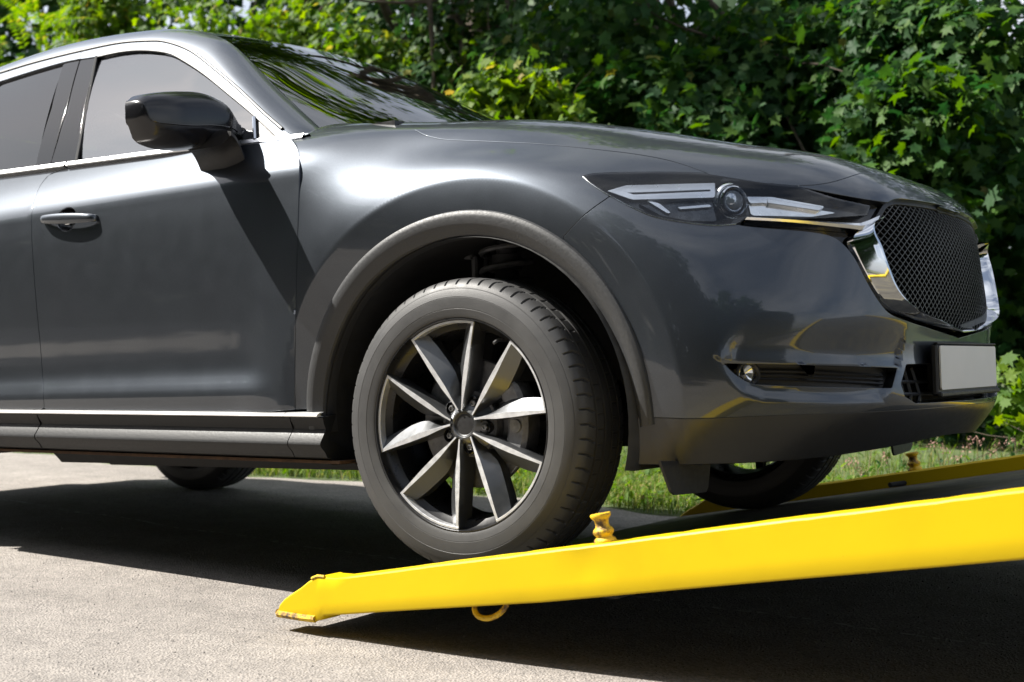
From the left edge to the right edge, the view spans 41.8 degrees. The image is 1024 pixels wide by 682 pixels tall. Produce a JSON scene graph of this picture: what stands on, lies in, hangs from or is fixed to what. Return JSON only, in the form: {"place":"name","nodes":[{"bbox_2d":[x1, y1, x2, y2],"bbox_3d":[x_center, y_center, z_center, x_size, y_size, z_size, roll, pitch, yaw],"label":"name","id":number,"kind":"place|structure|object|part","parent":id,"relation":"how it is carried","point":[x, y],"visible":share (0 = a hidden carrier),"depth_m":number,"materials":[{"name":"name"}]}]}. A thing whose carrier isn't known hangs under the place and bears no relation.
{"place":"outdoors","nodes":[
{"label":"outdoors","id":0,"kind":"place"},
{"bbox_2d":[0,452,1023,681],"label":"road","id":1,"kind":"structure","parent":0,"point":[30,478],"depth_m":3.48,"materials":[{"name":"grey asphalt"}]},
{"bbox_2d":[0,29,999,562],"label":"suv","id":2,"kind":"object","parent":1,"relation":"on","point":[228,259],"visible":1,"depth_m":3.45,"materials":[{"name":"grey paint"}]},
{"bbox_3d":[-1.839,-0.368,4.621,1.155,1.223,0.374,-3,-2,34],"label":"rear door","id":3,"kind":"part","parent":2,"relation":"part of","materials":[{"name":"grey paint"}]},
{"bbox_3d":[-1.111,-0.388,3.979,1.376,1.207,0.479,0,0,45],"label":"front door","id":4,"kind":"part","parent":2,"relation":"part of","materials":[{"name":"grey paint"}]},
{"bbox_3d":[-1.002,-0.356,5.860,1.155,1.223,0.355,-3,-2,34],"label":"rear door","id":5,"kind":"part","parent":2,"relation":"part of","materials":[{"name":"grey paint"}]},
{"bbox_2d":[275,451,1023,622],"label":"loading ramp","id":6,"kind":"structure","parent":1,"relation":"on","point":[915,516],"depth_m":2.79,"materials":[{"name":"yellow metal"}]},
{"bbox_2d":[0,0,1023,57],"label":"sky","id":7,"kind":"structure","parent":0,"point":[245,3],"materials":[{"name":"white"}]},
{"bbox_2d":[10,384,1023,516],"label":"verge","id":8,"kind":"structure","parent":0,"point":[958,450],"depth_m":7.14,"materials":[{"name":"green plant"}]},
{"bbox_2d":[0,0,95,66],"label":"rowan shrub","id":9,"kind":"object","parent":8,"relation":"on","point":[51,17],"visible":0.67,"depth_m":13.35,"materials":[{"name":"green plant"}]},
{"bbox_2d":[26,0,159,150],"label":"leafy tree","id":10,"kind":"object","parent":8,"relation":"on","point":[103,13],"visible":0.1,"depth_m":15.03,"materials":[{"name":"green plant"}]},
{"bbox_2d":[132,0,500,98],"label":"leafy tree","id":11,"kind":"object","parent":8,"relation":"on","point":[300,30],"visible":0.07,"depth_m":12.38,"materials":[{"name":"green plant"}]},
{"bbox_2d":[378,0,488,54],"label":"linden tree","id":12,"kind":"object","parent":8,"relation":"on","point":[387,13],"visible":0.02,"depth_m":13.49,"materials":[{"name":"green plant"}]},
{"bbox_2d":[416,2,596,122],"bbox_3d":[0.522,-0.725,8.309,2.462,3.169,2.339,1,0,-39],"label":"maple sapling","id":13,"kind":"object","parent":8,"relation":"on","point":[511,91],"visible":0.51,"depth_m":8.49,"materials":[{"name":"green plant"}]},
{"bbox_2d":[0,0,1023,384],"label":"woodland","id":14,"kind":"object","parent":8,"relation":"on","point":[14,50],"visible":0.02,"depth_m":18.57,"materials":[{"name":"green plant"}]},
{"bbox_2d":[354,0,693,125],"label":"maple tree","id":15,"kind":"object","parent":8,"relation":"on","point":[485,46],"visible":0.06,"depth_m":11.61,"materials":[{"name":"green plant"}]},
{"bbox_2d":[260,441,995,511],"bbox_3d":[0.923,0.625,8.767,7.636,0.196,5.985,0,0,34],"label":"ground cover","id":16,"kind":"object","parent":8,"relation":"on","point":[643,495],"visible":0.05,"depth_m":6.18,"materials":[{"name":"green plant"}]},
{"bbox_2d":[469,0,1023,256],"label":"maple tree","id":17,"kind":"object","parent":8,"relation":"on","point":[764,72],"visible":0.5,"depth_m":8.67,"materials":[{"name":"green plant"}]},
{"bbox_2d":[845,456,866,476],"bbox_3d":[1.593,0.626,6.218,0.137,0.200,0.053,0,0,34],"label":"seeding weed","id":18,"kind":"object","parent":8,"relation":"on","point":[856,469],"visible":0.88,"depth_m":6.22,"materials":[{"name":"brown plant"}]},
{"bbox_2d":[720,0,1023,373],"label":"maple tree","id":19,"kind":"object","parent":8,"relation":"on","point":[1006,254],"visible":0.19,"depth_m":8.20,"materials":[{"name":"green plant"}]},
{"bbox_2d":[864,448,880,476],"bbox_3d":[1.683,0.599,6.292,0.100,0.254,0.061,1,0,1],"label":"seeding weed","id":20,"kind":"object","parent":8,"relation":"on","point":[870,469],"visible":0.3,"depth_m":6.30,"materials":[{"name":"green plant"}]},
{"bbox_2d":[875,452,890,474],"bbox_3d":[1.750,0.626,6.399,0.103,0.202,0.069,0,0,34],"label":"seeding weed","id":21,"kind":"object","parent":8,"relation":"on","point":[877,461],"visible":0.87,"depth_m":6.39,"materials":[{"name":"green plant"}]},
{"bbox_2d":[900,452,908,468],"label":"seeding weed","id":22,"kind":"object","parent":8,"relation":"on","point":[903,462],"visible":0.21,"depth_m":6.33,"materials":[{"name":"green plant"}]},
{"bbox_2d":[926,441,946,465],"bbox_3d":[2.019,0.598,6.369,0.111,0.263,0.063,0,0,34],"label":"seeding weed","id":23,"kind":"object","parent":8,"relation":"on","point":[940,460],"visible":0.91,"depth_m":6.36,"materials":[{"name":"brown plant"}]},
{"bbox_2d":[940,446,957,464],"bbox_3d":[1.935,0.591,5.972,0.086,0.275,0.096,0,0,34],"label":"seeding weed","id":24,"kind":"object","parent":8,"relation":"on","point":[946,453],"visible":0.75,"depth_m":5.98,"materials":[{"name":"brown plant"}]},
{"bbox_2d":[886,288,1023,448],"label":"undergrowth","id":25,"kind":"object","parent":8,"relation":"on","point":[951,439],"depth_m":8.04,"materials":[{"name":"green plant"}]},
{"bbox_2d":[957,442,972,462],"bbox_3d":[2.047,0.592,6.058,0.071,0.275,0.064,0,0,34],"label":"seeding weed","id":26,"kind":"object","parent":8,"relation":"on","point":[964,451],"visible":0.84,"depth_m":6.05,"materials":[{"name":"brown plant"}]},
{"bbox_2d":[967,436,984,460],"bbox_3d":[2.128,0.581,6.140,0.074,0.299,0.068,1,0,-35],"label":"seeding weed","id":27,"kind":"object","parent":8,"relation":"on","point":[977,445],"visible":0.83,"depth_m":6.14,"materials":[{"name":"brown plant"}]},
{"bbox_2d":[982,447,997,458],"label":"seeding weed","id":28,"kind":"object","parent":8,"relation":"on","point":[990,454],"visible":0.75,"depth_m":5.87,"materials":[{"name":"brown plant"}]},
{"bbox_2d":[966,350,1023,462],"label":"maple sapling","id":29,"kind":"object","parent":8,"relation":"on","point":[1011,399],"visible":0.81,"depth_m":6.24,"materials":[{"name":"green plant"}]},
{"bbox_2d":[985,439,1004,459],"bbox_3d":[2.216,0.591,6.228,0.172,0.282,0.055,0,0,34],"label":"seeding weed","id":30,"kind":"object","parent":8,"relation":"on","point":[986,456],"visible":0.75,"depth_m":6.21,"materials":[{"name":"brown plant"}]},
{"bbox_2d":[1006,438,1019,455],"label":"seeding weed","id":31,"kind":"object","parent":8,"relation":"on","point":[1013,453],"visible":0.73,"depth_m":5.82,"materials":[{"name":"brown plant"}]},
{"bbox_2d":[10,500,1023,647],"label":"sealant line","id":32,"kind":"object","parent":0,"point":[428,563],"visible":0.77,"depth_m":3.69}
]}

